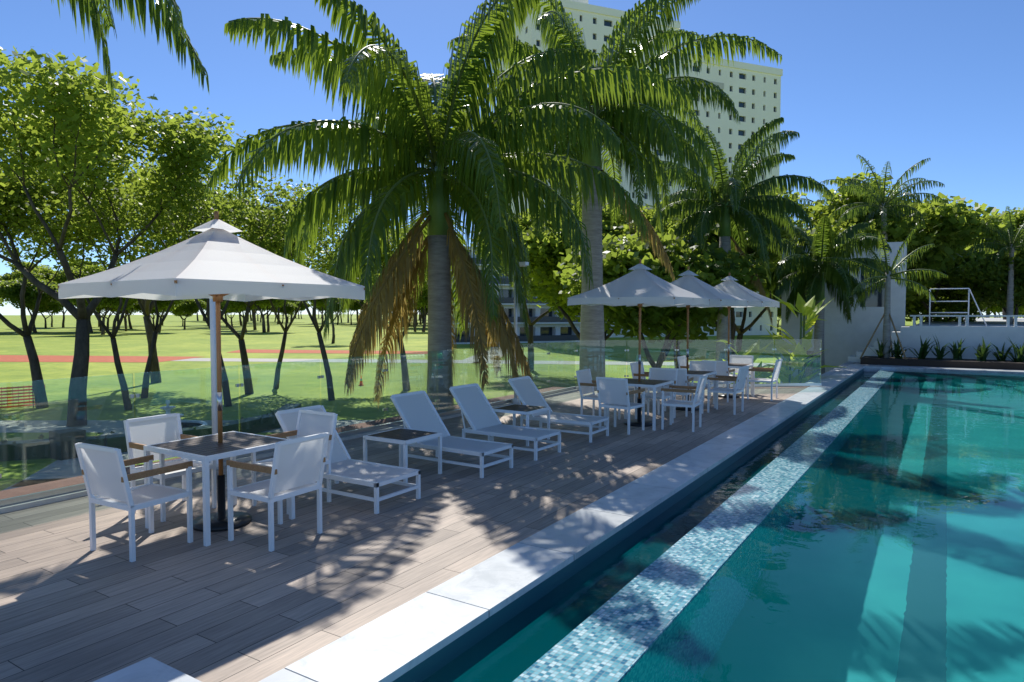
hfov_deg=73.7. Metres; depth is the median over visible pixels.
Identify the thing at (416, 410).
sun lounger
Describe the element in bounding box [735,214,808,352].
park tree
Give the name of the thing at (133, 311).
tree
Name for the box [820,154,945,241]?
terrace palm
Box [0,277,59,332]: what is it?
tree
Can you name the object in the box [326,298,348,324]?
belt tree
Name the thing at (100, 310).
tree
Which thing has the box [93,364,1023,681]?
pool coping
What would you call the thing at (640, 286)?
umbrella
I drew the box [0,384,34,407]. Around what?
orange safety net
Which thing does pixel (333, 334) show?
tree
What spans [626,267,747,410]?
umbrella
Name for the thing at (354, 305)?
belt tree
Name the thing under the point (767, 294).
terrace tree
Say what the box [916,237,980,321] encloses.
terrace tree
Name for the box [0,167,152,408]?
park tree
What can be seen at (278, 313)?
belt tree
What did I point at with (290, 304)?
belt tree
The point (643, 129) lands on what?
royal palm
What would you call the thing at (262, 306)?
belt tree
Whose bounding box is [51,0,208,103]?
royal palm
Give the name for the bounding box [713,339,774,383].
yellow broadleaf plant
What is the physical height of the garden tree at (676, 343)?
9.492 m
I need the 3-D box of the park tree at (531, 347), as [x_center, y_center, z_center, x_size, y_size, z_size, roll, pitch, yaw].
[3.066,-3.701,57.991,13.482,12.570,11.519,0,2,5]
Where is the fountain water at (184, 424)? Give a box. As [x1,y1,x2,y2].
[181,422,202,427]
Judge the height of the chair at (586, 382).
0.905 m
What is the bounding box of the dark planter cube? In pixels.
[49,428,85,459]
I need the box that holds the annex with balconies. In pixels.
[451,246,580,343]
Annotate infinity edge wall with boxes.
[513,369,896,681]
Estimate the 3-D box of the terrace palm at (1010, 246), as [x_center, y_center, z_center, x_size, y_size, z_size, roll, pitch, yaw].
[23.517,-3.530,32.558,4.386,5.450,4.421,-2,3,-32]
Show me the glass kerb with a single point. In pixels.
(37, 502)
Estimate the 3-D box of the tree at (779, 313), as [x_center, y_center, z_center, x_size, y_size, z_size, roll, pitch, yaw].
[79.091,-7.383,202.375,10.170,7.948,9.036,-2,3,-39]
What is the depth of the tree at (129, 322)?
206.15 m
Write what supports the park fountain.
on the park paths
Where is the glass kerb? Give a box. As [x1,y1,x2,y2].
[0,386,801,513]
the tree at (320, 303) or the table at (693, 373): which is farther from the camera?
the tree at (320, 303)
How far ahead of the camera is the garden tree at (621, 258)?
26.60 m
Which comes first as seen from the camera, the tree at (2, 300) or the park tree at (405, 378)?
the park tree at (405, 378)
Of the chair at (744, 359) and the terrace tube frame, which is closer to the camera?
the chair at (744, 359)
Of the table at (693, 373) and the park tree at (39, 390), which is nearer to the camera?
the table at (693, 373)
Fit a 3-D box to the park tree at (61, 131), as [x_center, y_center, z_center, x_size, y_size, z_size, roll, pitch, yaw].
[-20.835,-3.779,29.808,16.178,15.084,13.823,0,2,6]
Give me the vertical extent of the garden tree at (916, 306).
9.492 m
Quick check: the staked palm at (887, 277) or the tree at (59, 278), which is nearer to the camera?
the staked palm at (887, 277)
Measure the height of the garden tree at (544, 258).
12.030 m
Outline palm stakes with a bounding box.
[859,313,906,358]
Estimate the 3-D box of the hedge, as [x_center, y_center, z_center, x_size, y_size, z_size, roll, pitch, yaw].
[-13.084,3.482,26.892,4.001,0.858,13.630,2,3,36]
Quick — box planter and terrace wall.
[848,315,1023,369]
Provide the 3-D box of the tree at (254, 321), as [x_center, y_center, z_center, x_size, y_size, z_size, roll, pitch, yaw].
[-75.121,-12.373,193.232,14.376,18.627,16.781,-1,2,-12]
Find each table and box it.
[143,431,294,546]
[363,428,441,482]
[491,404,549,445]
[604,378,673,430]
[657,370,716,413]
[704,363,753,399]
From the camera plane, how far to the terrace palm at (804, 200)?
39.49 m
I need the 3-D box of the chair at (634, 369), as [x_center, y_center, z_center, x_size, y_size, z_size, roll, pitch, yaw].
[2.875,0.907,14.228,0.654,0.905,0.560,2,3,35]
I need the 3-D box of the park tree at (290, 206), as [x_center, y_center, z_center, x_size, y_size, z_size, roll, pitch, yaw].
[-11.190,-2.785,38.610,9.286,12.314,9.574,1,3,30]
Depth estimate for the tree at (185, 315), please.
246.82 m
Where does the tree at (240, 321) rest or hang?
on the park ground
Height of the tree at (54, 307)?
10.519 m
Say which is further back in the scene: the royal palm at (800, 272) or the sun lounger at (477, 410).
the royal palm at (800, 272)
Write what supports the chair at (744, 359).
on the pool deck
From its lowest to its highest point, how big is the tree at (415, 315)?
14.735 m
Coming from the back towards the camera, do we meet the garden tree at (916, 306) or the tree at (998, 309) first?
the tree at (998, 309)
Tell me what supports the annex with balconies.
on the park ground
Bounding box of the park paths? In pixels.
[0,345,774,490]
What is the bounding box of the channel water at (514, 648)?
[422,371,876,681]
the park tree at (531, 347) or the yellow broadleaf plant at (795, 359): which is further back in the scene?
the park tree at (531, 347)
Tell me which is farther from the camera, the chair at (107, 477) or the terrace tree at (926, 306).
the terrace tree at (926, 306)
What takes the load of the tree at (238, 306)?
on the park ground
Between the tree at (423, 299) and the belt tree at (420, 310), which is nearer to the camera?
the tree at (423, 299)
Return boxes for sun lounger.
[275,405,420,513]
[390,391,512,477]
[449,383,560,460]
[508,376,608,442]
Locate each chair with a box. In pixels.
[75,443,192,561]
[123,413,216,521]
[226,432,328,551]
[251,409,337,514]
[576,369,619,419]
[596,377,644,434]
[630,362,668,403]
[635,368,677,418]
[658,368,693,416]
[661,374,707,431]
[677,356,688,378]
[682,361,715,403]
[702,360,734,401]
[707,366,748,414]
[723,355,753,394]
[747,359,782,400]
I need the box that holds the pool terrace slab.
[805,362,859,382]
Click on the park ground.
(184, 387)
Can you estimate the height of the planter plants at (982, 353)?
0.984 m
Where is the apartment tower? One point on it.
(753, 91)
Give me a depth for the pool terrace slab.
22.25 m
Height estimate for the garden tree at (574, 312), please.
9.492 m
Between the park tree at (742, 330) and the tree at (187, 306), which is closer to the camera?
the park tree at (742, 330)
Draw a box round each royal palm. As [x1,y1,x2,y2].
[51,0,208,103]
[204,0,693,411]
[430,0,781,383]
[635,117,832,383]
[744,216,899,378]
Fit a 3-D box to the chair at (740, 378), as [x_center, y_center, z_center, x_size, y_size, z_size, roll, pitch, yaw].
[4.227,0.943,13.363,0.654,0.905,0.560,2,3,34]
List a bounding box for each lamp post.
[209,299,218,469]
[512,262,528,403]
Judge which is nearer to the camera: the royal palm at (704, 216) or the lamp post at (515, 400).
the lamp post at (515, 400)
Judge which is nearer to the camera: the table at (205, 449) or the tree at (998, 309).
the table at (205, 449)
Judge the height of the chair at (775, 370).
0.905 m
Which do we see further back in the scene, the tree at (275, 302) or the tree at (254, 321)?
the tree at (254, 321)
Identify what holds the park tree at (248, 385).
on the park ground
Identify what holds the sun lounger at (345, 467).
on the pool deck
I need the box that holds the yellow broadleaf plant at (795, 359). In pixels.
[761,292,838,382]
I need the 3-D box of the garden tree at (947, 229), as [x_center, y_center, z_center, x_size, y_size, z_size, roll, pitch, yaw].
[19.906,-2.548,36.031,9.285,12.030,10.838,1,3,21]
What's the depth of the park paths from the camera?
31.33 m
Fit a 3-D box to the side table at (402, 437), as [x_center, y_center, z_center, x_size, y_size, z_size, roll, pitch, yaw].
[-1.303,1.361,8.162,0.660,0.502,0.660,2,3,32]
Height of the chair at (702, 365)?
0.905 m
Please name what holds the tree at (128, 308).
on the park ground
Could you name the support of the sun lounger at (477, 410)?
on the pool deck
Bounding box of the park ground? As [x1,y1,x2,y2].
[0,314,1022,490]
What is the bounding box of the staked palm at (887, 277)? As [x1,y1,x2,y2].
[822,224,947,357]
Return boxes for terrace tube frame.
[929,288,986,325]
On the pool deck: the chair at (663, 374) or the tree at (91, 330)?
the chair at (663, 374)
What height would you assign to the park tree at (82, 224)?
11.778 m
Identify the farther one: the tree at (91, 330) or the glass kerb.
the tree at (91, 330)
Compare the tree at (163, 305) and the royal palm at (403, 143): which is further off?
the tree at (163, 305)
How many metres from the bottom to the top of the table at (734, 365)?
0.752 m
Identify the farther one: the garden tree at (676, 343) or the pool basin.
the garden tree at (676, 343)
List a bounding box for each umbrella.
[57,211,364,531]
[567,259,709,426]
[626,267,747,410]
[677,273,779,397]
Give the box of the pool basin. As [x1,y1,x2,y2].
[900,368,1022,373]
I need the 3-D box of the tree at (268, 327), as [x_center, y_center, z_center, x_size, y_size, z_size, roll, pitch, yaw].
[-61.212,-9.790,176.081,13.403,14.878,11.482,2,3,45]
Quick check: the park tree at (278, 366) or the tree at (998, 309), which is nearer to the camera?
the park tree at (278, 366)
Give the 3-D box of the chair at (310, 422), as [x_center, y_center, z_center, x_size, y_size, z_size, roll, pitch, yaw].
[-2.223,1.208,6.989,0.560,0.905,0.654,2,3,32]
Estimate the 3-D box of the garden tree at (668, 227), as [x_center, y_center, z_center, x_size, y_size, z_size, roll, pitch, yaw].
[9.934,-2.522,35.405,9.285,12.030,10.838,0,2,-5]
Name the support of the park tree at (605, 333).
on the park ground
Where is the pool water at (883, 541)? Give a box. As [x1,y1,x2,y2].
[620,369,1023,681]
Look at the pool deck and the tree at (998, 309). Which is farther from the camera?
the tree at (998, 309)
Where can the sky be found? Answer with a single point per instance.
(902, 83)
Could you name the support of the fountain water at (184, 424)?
in the park fountain
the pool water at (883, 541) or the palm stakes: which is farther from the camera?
the palm stakes
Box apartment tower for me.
[497,0,782,336]
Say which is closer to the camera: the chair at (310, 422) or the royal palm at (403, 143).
the chair at (310, 422)
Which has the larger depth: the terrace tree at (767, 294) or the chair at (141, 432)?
the terrace tree at (767, 294)
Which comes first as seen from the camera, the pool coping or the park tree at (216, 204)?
the pool coping
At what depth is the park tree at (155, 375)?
47.84 m
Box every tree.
[0,46,246,425]
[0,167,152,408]
[0,176,195,409]
[0,261,55,330]
[0,275,7,306]
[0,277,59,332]
[30,300,63,327]
[33,186,241,397]
[49,260,107,317]
[51,282,101,332]
[55,276,135,334]
[61,307,66,326]
[71,141,266,382]
[95,300,137,328]
[101,163,319,406]
[115,308,137,325]
[120,303,133,330]
[122,198,319,394]
[122,307,133,328]
[130,302,165,326]
[135,299,183,332]
[169,299,206,328]
[175,313,192,325]
[215,302,245,327]
[222,300,260,331]
[228,179,418,400]
[228,206,342,388]
[239,309,245,325]
[242,299,290,332]
[252,308,256,329]
[260,305,266,321]
[261,303,283,331]
[270,302,295,322]
[277,305,281,323]
[280,305,300,319]
[294,301,309,318]
[307,220,469,390]
[308,298,327,322]
[323,270,343,342]
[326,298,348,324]
[347,299,363,324]
[395,276,423,331]
[400,279,427,331]
[417,304,427,314]
[467,230,548,370]
[470,197,634,339]
[511,277,613,339]
[553,232,772,367]
[571,194,647,343]
[607,184,808,354]
[670,334,683,367]
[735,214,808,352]
[763,260,781,334]
[777,306,780,326]
[797,172,1010,303]
[905,242,997,321]
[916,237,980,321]
[944,248,1023,323]
[976,207,1023,319]
[983,302,1023,317]
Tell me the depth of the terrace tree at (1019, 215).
52.33 m
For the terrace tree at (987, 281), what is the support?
on the planter and terrace wall
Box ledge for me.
[0,387,565,499]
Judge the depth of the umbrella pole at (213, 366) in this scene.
8.47 m
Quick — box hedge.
[0,404,300,461]
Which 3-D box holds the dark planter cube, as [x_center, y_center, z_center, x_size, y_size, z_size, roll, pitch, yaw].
[-15.213,3.522,23.375,0.800,0.920,0.800,2,3,32]
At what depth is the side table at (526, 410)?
10.32 m
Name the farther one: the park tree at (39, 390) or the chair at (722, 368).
the park tree at (39, 390)
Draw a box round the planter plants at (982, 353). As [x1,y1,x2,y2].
[869,335,1023,361]
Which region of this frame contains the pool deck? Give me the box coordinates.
[0,386,808,681]
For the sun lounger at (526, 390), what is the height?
0.885 m
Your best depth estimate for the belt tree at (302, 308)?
538.73 m
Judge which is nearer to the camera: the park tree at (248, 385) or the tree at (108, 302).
the park tree at (248, 385)
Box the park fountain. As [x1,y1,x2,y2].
[154,400,206,425]
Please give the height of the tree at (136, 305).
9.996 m
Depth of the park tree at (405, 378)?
42.93 m
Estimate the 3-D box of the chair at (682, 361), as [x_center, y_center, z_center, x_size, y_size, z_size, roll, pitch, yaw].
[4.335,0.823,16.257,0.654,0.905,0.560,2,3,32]
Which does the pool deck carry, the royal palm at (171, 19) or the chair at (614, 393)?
the chair at (614, 393)
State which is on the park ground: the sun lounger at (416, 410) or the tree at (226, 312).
the tree at (226, 312)
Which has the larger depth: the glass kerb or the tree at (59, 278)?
the tree at (59, 278)
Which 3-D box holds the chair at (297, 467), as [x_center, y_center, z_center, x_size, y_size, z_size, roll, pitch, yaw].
[-2.019,1.253,5.910,0.654,0.905,0.560,1,3,30]
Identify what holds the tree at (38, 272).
on the park ground
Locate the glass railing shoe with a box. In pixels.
[0,348,820,506]
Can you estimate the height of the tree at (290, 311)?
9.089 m
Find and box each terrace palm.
[798,178,857,239]
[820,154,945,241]
[958,206,1023,323]
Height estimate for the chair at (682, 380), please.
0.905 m
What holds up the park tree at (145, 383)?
on the park ground
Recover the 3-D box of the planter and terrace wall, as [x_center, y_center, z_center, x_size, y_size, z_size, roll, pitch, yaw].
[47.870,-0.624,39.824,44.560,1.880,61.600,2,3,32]
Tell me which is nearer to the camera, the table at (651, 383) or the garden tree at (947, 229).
the table at (651, 383)
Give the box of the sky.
[0,0,1023,314]
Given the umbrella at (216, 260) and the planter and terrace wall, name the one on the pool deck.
the umbrella at (216, 260)
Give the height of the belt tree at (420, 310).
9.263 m
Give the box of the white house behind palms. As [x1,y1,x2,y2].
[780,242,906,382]
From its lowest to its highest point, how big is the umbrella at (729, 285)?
2.870 m
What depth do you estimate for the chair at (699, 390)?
11.38 m
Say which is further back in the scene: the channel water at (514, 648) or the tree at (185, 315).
the tree at (185, 315)
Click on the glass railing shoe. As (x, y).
(38, 495)

